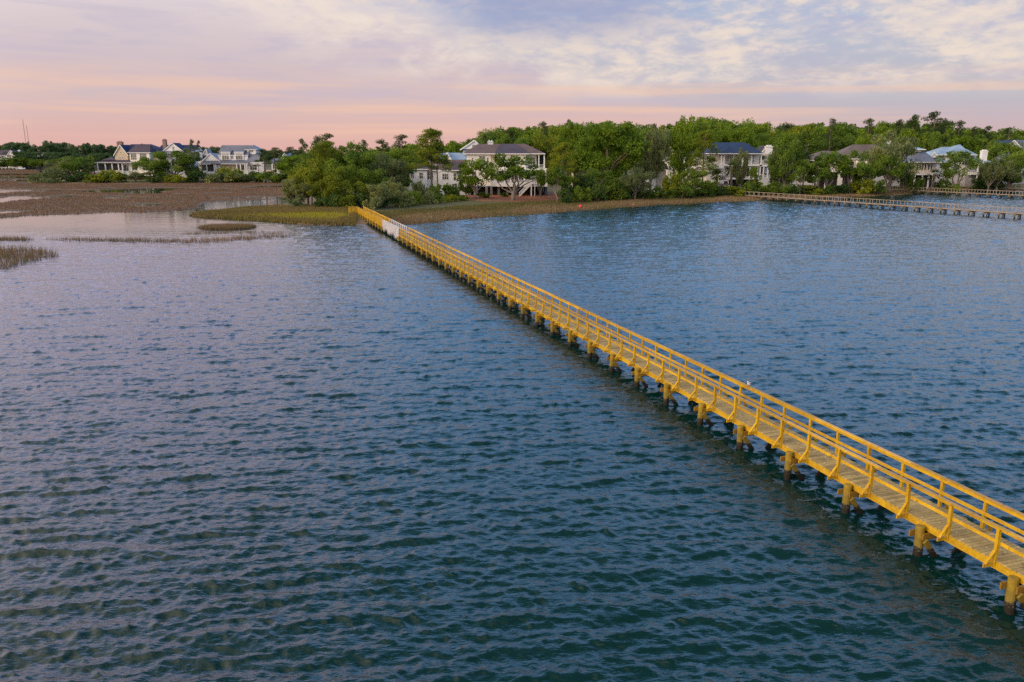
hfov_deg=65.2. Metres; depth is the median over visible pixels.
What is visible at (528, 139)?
broadleaf tree
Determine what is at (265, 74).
sky
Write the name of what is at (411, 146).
broadleaf tree
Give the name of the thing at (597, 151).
broadleaf tree
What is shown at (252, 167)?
window
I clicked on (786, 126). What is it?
pine tree
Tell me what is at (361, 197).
shrub
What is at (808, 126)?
live oak
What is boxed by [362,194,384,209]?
shrub
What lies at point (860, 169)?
live oak
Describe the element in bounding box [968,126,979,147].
pine tree
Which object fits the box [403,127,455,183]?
pine tree
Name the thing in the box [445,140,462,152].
broadleaf tree
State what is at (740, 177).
live oak
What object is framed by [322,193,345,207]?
shrub
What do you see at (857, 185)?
shrub
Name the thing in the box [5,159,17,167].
broadleaf tree
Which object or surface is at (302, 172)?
live oak
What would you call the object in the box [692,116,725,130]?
broadleaf tree
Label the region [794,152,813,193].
pine tree
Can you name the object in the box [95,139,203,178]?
beach house
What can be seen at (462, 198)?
shrub
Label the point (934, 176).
palm tree
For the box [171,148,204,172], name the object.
live oak
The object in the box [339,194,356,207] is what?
shrub
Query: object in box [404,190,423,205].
shrub
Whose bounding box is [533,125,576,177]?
live oak
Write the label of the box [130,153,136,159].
window
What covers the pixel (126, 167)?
door
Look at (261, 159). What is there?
broadleaf tree
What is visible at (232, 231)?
reeds
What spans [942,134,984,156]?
broadleaf tree
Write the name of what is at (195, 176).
shrub
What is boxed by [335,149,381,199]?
live oak
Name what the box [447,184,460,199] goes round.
shrub
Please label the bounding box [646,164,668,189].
garden house
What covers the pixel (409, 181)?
live oak
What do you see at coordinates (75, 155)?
broadleaf tree
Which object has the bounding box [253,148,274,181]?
pine tree
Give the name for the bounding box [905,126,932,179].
broadleaf tree
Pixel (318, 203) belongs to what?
shrub
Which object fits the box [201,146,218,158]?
broadleaf tree
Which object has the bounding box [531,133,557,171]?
live oak
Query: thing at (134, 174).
shrub
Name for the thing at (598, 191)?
shrub
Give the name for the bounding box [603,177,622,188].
live oak
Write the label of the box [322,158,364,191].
live oak
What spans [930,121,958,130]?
broadleaf tree
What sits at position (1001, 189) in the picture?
side dock
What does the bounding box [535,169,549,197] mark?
live oak
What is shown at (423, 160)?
live oak
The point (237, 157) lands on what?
window
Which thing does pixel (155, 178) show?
shrub
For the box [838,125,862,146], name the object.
broadleaf tree
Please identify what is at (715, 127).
broadleaf tree
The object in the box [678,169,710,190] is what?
live oak
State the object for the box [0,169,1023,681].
water
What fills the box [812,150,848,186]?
live oak
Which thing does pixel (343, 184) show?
live oak
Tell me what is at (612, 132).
broadleaf tree
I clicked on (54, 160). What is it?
broadleaf tree
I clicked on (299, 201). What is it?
shrub
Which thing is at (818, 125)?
broadleaf tree
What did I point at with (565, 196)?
shrub
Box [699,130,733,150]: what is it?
broadleaf tree
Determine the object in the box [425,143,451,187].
pine tree
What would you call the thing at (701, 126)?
broadleaf tree
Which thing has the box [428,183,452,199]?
shrub
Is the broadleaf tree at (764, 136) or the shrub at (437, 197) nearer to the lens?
the shrub at (437, 197)
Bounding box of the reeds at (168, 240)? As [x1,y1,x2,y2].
[46,232,300,242]
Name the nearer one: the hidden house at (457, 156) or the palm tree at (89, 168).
the hidden house at (457, 156)
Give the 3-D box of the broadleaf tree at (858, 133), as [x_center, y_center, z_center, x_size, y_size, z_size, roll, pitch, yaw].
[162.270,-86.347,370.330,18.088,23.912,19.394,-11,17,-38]
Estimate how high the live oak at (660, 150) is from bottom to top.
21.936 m
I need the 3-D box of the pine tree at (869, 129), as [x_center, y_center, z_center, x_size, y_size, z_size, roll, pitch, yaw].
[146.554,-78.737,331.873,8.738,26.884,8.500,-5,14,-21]
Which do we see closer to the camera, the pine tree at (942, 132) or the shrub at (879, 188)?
the shrub at (879, 188)
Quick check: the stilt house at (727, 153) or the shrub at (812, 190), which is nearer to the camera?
the shrub at (812, 190)
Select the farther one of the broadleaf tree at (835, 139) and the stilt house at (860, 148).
the broadleaf tree at (835, 139)
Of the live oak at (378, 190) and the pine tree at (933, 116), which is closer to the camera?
the live oak at (378, 190)
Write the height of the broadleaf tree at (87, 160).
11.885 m
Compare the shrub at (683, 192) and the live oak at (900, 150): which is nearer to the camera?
the shrub at (683, 192)
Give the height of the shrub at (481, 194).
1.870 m
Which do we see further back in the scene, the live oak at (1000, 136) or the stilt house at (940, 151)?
the live oak at (1000, 136)
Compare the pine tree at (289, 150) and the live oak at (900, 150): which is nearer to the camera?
the live oak at (900, 150)
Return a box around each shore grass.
[188,204,358,225]
[389,187,1022,224]
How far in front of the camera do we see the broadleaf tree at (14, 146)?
770.52 m
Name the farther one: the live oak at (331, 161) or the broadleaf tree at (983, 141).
the broadleaf tree at (983, 141)
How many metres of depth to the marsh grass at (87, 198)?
250.12 m
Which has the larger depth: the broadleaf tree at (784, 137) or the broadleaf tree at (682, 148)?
the broadleaf tree at (784, 137)
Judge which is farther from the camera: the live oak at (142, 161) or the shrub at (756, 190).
the live oak at (142, 161)
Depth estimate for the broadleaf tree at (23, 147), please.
756.95 m
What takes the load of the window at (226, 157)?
in the beach house at (241, 157)
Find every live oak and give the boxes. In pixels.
[44,157,83,180]
[58,155,96,175]
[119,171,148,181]
[131,157,169,176]
[148,150,196,181]
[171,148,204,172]
[272,167,297,180]
[281,177,309,200]
[288,157,325,204]
[298,170,325,201]
[306,166,360,193]
[306,180,339,198]
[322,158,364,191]
[329,174,367,203]
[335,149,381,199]
[351,168,389,201]
[366,151,409,185]
[366,181,400,206]
[368,156,416,185]
[385,176,402,192]
[411,149,431,164]
[454,157,495,198]
[457,175,472,196]
[476,126,515,141]
[477,133,516,143]
[482,153,539,199]
[486,136,531,145]
[500,132,531,140]
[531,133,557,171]
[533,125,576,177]
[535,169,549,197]
[547,165,573,200]
[550,125,571,175]
[581,168,613,185]
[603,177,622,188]
[618,167,653,198]
[631,125,650,135]
[633,123,671,190]
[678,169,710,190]
[731,147,748,185]
[748,166,762,186]
[764,145,790,187]
[766,137,805,187]
[770,129,799,135]
[787,123,842,150]
[788,159,817,193]
[805,161,830,188]
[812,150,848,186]
[830,133,868,159]
[837,150,870,193]
[853,159,882,185]
[858,120,887,130]
[860,130,922,191]
[867,153,906,191]
[882,120,937,133]
[896,161,915,190]
[933,150,982,185]
[977,159,1020,190]
[978,156,1001,190]
[991,133,1020,141]
[991,150,1023,189]
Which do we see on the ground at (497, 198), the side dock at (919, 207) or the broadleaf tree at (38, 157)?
the broadleaf tree at (38, 157)
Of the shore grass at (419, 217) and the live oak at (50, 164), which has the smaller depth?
the shore grass at (419, 217)
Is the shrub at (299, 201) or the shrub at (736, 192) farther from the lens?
the shrub at (736, 192)
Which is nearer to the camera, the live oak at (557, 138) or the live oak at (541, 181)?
the live oak at (541, 181)
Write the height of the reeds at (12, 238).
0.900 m
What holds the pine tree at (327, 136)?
on the ground at (497, 198)
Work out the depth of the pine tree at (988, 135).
337.92 m
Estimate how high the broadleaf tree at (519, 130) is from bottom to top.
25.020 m
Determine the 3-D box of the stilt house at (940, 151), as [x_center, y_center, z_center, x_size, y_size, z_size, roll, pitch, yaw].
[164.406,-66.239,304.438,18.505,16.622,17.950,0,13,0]
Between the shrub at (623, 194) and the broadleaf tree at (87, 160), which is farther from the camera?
the broadleaf tree at (87, 160)
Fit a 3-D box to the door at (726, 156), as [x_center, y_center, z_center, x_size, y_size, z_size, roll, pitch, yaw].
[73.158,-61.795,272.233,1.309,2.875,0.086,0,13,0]
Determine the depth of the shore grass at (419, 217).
193.24 m
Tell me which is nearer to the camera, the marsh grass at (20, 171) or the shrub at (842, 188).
the shrub at (842, 188)
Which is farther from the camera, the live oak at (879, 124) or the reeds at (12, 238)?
the live oak at (879, 124)
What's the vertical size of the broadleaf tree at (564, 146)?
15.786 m
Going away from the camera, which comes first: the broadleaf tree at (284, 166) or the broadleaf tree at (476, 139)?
the broadleaf tree at (284, 166)
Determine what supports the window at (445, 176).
in the stilt house at (489, 150)
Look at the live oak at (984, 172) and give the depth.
281.30 m
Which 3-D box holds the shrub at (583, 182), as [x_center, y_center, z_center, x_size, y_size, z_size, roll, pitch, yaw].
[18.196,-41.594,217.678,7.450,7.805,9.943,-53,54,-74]
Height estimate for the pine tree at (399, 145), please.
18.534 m
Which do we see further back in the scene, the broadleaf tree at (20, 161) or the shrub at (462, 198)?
the broadleaf tree at (20, 161)
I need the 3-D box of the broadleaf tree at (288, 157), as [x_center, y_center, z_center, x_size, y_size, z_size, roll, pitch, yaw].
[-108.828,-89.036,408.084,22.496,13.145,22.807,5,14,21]
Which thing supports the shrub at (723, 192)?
on the ground at (497, 198)
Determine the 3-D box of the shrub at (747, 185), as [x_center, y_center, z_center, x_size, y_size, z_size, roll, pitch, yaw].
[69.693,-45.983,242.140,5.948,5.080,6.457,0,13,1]
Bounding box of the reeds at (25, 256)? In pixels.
[0,243,57,268]
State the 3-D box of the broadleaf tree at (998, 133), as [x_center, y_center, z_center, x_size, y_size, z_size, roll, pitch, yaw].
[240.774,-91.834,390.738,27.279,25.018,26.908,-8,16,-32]
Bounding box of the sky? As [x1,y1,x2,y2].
[0,0,1023,154]
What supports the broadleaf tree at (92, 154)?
on the ground at (497, 198)
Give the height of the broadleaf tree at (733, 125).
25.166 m
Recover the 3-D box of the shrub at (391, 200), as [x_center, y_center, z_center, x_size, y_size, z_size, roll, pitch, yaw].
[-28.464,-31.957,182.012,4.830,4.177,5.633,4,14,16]
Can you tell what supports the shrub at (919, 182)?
on the ground at (497, 198)
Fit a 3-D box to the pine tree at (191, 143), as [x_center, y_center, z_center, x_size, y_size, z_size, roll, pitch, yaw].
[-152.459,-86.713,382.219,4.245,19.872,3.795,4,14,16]
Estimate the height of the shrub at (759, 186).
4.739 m
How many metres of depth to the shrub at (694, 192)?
228.24 m
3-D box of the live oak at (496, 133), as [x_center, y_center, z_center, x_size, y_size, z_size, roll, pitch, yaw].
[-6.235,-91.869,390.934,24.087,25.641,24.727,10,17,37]
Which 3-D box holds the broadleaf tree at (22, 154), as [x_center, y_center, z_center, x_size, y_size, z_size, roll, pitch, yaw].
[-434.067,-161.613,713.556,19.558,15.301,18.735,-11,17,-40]
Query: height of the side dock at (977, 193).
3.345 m
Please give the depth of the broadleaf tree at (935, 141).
315.56 m
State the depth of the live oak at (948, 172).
274.18 m
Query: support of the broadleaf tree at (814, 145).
on the ground at (497, 198)
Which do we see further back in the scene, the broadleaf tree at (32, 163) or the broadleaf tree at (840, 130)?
the broadleaf tree at (32, 163)
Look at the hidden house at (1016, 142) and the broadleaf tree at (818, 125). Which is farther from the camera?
the broadleaf tree at (818, 125)
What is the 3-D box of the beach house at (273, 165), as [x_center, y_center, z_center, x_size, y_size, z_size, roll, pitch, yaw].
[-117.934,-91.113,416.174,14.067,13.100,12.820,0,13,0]
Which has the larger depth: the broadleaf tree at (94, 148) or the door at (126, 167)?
the broadleaf tree at (94, 148)
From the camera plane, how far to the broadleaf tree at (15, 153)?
710.39 m
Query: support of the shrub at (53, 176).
on the ground at (497, 198)
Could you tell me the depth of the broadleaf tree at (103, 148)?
780.36 m
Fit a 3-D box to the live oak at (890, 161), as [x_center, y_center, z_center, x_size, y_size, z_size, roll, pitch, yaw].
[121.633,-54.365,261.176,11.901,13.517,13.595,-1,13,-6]
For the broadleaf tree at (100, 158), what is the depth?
709.75 m
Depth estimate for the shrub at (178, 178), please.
359.35 m
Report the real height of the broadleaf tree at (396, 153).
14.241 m
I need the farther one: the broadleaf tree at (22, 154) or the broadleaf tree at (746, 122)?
the broadleaf tree at (22, 154)
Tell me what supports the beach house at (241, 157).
on the ground at (497, 198)
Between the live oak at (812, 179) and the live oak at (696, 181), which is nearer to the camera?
the live oak at (696, 181)
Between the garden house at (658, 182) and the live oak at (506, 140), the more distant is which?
the live oak at (506, 140)
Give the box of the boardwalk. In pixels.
[348,206,1023,614]
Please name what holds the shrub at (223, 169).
on the ground at (497, 198)
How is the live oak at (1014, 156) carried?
on the ground at (497, 198)
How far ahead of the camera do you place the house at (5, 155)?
719.52 m
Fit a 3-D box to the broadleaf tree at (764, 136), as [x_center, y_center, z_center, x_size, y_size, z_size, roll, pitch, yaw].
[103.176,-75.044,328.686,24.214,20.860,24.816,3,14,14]
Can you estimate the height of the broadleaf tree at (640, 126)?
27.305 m
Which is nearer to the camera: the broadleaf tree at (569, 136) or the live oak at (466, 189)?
the live oak at (466, 189)
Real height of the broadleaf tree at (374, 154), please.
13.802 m
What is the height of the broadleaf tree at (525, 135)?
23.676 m
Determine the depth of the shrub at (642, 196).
220.96 m
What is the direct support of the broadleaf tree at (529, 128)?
on the ground at (497, 198)
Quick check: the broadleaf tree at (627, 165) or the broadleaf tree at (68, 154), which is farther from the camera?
the broadleaf tree at (68, 154)
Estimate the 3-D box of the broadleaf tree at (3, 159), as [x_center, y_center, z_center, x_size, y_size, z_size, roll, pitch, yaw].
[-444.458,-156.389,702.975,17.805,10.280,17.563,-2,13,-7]
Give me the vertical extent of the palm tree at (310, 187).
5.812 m
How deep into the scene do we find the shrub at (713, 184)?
234.99 m
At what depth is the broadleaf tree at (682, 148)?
252.15 m
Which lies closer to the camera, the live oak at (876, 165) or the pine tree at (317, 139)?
the pine tree at (317, 139)
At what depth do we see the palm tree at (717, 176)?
240.15 m
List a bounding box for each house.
[0,150,25,167]
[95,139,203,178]
[198,145,265,174]
[271,153,291,173]
[409,140,546,195]
[432,152,466,164]
[460,140,488,186]
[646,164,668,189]
[662,147,708,183]
[704,142,772,188]
[790,144,878,188]
[860,141,904,185]
[903,147,938,188]
[926,144,976,187]
[961,150,996,189]
[981,140,1023,183]
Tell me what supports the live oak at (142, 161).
on the ground at (497, 198)
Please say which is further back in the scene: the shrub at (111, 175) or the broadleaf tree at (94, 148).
the broadleaf tree at (94, 148)
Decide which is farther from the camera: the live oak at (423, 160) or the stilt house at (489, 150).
the live oak at (423, 160)
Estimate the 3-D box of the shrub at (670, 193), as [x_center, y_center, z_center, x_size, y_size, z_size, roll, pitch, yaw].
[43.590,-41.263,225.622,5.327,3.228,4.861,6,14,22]
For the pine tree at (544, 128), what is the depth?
319.20 m
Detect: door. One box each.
[124,165,128,170]
[725,155,728,163]
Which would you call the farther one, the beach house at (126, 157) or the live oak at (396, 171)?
the beach house at (126, 157)
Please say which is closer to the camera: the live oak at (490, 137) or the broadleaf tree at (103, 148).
the live oak at (490, 137)
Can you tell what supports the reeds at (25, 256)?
in the water
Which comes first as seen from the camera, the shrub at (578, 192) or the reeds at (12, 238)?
the reeds at (12, 238)
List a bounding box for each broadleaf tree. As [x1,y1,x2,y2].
[0,143,12,149]
[0,157,12,167]
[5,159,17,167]
[6,141,21,149]
[8,151,27,159]
[9,157,32,167]
[13,151,36,167]
[19,144,32,151]
[22,158,36,168]
[26,144,46,152]
[27,159,45,168]
[32,152,45,159]
[38,142,57,152]
[42,151,55,159]
[44,143,63,151]
[46,159,59,165]
[57,142,69,151]
[57,151,72,157]
[63,144,82,153]
[70,154,82,162]
[71,145,92,166]
[77,155,97,165]
[82,144,101,155]
[87,153,101,167]
[94,153,112,163]
[95,144,108,153]
[102,144,116,154]
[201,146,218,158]
[259,149,270,161]
[274,155,313,175]
[279,154,301,172]
[294,143,342,177]
[335,140,376,169]
[364,150,383,186]
[370,145,394,151]
[383,147,421,191]
[402,143,428,155]
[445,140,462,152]
[464,137,481,142]
[499,127,531,139]
[514,138,549,166]
[517,127,555,148]
[523,126,539,132]
[545,135,575,173]
[545,142,578,188]
[556,121,592,176]
[570,120,646,183]
[572,135,615,174]
[587,120,607,177]
[610,137,655,172]
[635,124,650,131]
[658,123,678,129]
[662,114,701,180]
[683,130,720,187]
[691,120,714,141]
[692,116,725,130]
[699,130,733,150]
[708,122,734,133]
[718,123,757,140]
[725,127,762,148]
[726,118,758,130]
[746,123,773,136]
[751,132,778,159]
[764,129,801,183]
[773,123,795,132]
[791,130,828,164]
[804,122,824,132]
[813,123,846,137]
[815,133,843,151]
[835,121,855,127]
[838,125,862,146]
[848,128,875,145]
[853,134,885,159]
[857,125,900,139]
[885,134,911,155]
[899,129,931,179]
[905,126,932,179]
[912,131,956,152]
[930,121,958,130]
[941,128,982,146]
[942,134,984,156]
[967,138,998,160]
[971,133,986,139]
[977,141,1023,167]
[984,126,1022,138]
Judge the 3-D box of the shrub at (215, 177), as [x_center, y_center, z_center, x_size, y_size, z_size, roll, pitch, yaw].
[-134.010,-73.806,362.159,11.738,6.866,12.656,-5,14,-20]
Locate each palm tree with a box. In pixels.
[86,163,96,173]
[304,185,315,205]
[710,170,723,194]
[722,160,740,194]
[926,169,942,190]
[1003,175,1015,190]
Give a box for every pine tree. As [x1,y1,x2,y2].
[189,138,195,154]
[196,140,203,160]
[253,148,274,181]
[266,147,282,173]
[281,146,297,162]
[296,138,307,198]
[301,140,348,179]
[310,136,320,165]
[317,133,333,198]
[372,138,389,152]
[393,134,412,188]
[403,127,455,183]
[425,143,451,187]
[481,134,487,143]
[506,128,516,143]
[537,121,551,147]
[775,121,796,182]
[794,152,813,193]
[820,118,838,150]
[862,118,875,142]
[894,119,906,136]
[905,114,921,143]
[911,110,952,147]
[932,120,954,146]
[953,120,966,135]
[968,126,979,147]
[979,126,993,143]
[1000,127,1018,139]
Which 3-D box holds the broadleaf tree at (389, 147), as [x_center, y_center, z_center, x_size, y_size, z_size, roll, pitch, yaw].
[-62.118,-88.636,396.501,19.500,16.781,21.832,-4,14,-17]
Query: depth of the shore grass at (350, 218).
167.76 m
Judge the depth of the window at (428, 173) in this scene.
232.11 m
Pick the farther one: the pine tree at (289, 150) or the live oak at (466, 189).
the pine tree at (289, 150)
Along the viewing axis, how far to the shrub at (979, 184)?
286.37 m
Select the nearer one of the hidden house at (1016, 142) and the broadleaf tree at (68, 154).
the hidden house at (1016, 142)
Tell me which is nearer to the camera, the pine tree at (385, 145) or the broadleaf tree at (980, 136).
the pine tree at (385, 145)
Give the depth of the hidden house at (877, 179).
307.21 m
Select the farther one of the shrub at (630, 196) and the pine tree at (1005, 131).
the pine tree at (1005, 131)
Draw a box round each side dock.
[743,191,1023,217]
[891,186,1023,198]
[949,184,1023,190]
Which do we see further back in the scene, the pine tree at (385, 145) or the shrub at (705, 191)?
the pine tree at (385, 145)
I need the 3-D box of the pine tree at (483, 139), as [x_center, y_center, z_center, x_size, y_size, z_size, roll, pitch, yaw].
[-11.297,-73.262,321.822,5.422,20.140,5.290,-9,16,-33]
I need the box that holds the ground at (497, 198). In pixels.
[0,164,1023,225]
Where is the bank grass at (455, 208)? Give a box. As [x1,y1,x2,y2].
[375,186,907,219]
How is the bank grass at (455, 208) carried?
on the ground at (497, 198)
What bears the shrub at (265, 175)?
on the ground at (497, 198)
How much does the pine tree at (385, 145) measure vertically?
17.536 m
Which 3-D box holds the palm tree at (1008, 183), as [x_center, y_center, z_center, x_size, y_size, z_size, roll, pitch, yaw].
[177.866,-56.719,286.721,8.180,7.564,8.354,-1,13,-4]
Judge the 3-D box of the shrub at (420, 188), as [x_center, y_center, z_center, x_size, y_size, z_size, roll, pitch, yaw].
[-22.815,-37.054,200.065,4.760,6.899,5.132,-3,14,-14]
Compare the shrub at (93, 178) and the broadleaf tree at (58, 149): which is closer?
the shrub at (93, 178)
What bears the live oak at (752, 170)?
on the ground at (497, 198)
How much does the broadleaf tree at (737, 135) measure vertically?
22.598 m
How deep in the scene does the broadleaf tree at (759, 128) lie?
352.00 m
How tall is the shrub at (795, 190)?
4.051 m
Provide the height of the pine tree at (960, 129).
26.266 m
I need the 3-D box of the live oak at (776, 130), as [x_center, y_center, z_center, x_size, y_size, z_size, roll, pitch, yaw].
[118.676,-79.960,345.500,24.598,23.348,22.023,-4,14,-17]
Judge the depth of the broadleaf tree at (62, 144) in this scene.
790.86 m
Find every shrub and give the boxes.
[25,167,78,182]
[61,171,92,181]
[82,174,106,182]
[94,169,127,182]
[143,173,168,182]
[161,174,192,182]
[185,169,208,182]
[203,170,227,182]
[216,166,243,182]
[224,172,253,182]
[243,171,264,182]
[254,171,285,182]
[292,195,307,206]
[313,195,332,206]
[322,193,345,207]
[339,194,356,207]
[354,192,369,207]
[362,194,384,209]
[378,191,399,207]
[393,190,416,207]
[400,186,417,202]
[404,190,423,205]
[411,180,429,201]
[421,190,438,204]
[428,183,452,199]
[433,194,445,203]
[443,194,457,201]
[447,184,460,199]
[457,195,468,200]
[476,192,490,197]
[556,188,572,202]
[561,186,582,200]
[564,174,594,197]
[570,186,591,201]
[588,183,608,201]
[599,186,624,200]
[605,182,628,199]
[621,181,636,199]
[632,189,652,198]
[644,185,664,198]
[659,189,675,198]
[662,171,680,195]
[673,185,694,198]
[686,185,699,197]
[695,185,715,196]
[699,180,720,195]
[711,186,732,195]
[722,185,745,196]
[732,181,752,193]
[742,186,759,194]
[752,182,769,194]
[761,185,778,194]
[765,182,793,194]
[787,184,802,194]
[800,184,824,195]
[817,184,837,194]
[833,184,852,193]
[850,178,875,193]
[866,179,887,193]
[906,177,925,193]
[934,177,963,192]
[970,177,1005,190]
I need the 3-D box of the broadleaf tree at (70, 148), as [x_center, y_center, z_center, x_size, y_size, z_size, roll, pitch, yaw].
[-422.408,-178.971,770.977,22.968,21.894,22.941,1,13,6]
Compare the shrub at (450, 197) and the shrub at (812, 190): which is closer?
the shrub at (450, 197)
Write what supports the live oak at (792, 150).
on the ground at (497, 198)
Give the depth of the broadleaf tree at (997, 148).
308.75 m
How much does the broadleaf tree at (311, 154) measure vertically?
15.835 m
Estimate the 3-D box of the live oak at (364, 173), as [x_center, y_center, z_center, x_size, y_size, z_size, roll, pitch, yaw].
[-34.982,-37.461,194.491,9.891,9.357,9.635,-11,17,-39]
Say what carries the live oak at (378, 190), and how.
on the ground at (497, 198)
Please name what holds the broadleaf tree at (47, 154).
on the ground at (497, 198)
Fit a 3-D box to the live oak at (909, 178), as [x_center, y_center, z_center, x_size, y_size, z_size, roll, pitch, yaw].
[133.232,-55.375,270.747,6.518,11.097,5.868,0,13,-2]
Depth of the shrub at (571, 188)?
210.15 m
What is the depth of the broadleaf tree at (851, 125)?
394.22 m
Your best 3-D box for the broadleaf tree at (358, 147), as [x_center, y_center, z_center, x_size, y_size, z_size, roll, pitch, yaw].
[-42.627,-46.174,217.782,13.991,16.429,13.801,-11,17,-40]
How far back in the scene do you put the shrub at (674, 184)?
226.09 m
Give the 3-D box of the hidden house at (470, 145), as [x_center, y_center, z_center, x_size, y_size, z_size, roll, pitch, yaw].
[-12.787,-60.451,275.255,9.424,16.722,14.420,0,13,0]
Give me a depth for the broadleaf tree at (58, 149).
766.63 m
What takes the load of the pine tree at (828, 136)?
on the ground at (497, 198)
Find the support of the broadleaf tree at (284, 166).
on the ground at (497, 198)
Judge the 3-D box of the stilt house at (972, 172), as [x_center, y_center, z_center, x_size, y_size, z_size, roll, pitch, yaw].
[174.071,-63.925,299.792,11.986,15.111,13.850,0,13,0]
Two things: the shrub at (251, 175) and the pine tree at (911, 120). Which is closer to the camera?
the pine tree at (911, 120)
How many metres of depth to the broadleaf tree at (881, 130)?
349.63 m
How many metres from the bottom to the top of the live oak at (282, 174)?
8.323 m
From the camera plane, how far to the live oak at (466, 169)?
210.41 m
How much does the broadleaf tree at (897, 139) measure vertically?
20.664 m
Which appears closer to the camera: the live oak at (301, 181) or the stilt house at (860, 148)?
the live oak at (301, 181)
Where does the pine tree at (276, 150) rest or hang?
on the ground at (497, 198)
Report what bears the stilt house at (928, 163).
on the ground at (497, 198)
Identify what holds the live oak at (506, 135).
on the ground at (497, 198)
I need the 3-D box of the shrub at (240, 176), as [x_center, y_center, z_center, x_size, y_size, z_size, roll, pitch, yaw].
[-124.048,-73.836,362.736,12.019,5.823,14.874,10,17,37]
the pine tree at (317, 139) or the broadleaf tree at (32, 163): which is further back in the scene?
the broadleaf tree at (32, 163)
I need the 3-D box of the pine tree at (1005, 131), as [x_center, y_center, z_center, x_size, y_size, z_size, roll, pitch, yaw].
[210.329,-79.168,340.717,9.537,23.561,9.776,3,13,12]
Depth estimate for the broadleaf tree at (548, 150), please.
312.00 m
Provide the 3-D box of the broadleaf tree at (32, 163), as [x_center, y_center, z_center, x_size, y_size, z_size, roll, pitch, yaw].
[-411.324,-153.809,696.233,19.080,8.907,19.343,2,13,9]
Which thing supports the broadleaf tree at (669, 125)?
on the ground at (497, 198)
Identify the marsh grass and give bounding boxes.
[0,169,37,178]
[0,181,288,216]
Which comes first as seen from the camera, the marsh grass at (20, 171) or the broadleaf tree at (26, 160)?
the marsh grass at (20, 171)
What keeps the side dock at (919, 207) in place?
in the water
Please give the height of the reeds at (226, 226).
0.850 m
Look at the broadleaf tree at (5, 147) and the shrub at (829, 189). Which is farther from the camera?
the broadleaf tree at (5, 147)
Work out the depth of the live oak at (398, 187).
191.87 m
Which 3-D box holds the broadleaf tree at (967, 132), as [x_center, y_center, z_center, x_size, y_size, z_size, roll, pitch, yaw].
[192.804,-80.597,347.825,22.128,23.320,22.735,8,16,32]
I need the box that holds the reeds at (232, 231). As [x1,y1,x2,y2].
[182,229,286,234]
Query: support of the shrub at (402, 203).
on the ground at (497, 198)
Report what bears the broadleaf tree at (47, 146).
on the ground at (497, 198)
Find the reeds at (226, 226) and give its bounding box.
[196,222,255,229]
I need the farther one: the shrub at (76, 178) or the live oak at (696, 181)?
the shrub at (76, 178)
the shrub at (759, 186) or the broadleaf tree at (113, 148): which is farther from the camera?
the broadleaf tree at (113, 148)
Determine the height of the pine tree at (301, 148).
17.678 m
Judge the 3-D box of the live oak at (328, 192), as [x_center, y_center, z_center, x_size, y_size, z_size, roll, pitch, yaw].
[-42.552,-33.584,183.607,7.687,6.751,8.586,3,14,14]
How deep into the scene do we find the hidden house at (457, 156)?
263.71 m
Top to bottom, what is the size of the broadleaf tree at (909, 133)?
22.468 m
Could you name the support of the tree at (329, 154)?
on the ground at (497, 198)
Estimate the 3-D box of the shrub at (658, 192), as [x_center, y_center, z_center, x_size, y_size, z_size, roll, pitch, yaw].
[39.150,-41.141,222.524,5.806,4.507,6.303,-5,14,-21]
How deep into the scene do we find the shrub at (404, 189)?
193.25 m
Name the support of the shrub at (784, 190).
on the ground at (497, 198)
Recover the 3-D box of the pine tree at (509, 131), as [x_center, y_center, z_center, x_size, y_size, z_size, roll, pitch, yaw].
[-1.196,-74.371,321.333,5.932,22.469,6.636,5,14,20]
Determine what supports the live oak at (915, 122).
on the ground at (497, 198)
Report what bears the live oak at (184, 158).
on the ground at (497, 198)
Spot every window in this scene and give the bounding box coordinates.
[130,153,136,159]
[222,154,228,159]
[235,154,242,159]
[250,164,256,169]
[427,172,432,178]
[442,173,448,179]
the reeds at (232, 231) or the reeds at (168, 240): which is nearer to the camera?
the reeds at (168, 240)
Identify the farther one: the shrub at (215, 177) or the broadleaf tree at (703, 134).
the shrub at (215, 177)
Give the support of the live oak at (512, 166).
on the ground at (497, 198)
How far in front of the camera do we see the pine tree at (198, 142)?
380.62 m
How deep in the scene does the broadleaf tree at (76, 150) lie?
747.69 m
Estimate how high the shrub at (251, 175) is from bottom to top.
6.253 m
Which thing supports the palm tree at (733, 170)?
on the ground at (497, 198)
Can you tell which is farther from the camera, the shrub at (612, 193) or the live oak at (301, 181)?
the shrub at (612, 193)
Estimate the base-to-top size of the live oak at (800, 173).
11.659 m
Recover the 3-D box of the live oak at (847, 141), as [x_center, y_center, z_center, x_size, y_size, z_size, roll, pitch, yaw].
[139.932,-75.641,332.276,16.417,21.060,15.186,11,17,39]
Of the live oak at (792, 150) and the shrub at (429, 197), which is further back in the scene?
the live oak at (792, 150)
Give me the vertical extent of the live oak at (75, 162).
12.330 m
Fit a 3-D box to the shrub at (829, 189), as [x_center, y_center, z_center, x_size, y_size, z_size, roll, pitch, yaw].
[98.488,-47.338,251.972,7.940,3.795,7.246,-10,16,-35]
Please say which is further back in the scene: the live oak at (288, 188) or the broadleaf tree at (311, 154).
the broadleaf tree at (311, 154)
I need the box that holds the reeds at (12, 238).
[0,235,33,240]
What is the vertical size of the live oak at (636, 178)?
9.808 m
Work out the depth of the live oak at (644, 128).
360.15 m
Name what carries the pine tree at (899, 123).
on the ground at (497, 198)
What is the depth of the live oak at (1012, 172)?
281.69 m
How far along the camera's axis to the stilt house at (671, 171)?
271.79 m
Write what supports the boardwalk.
on the ground at (497, 198)
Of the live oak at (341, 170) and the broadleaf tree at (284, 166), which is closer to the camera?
the live oak at (341, 170)

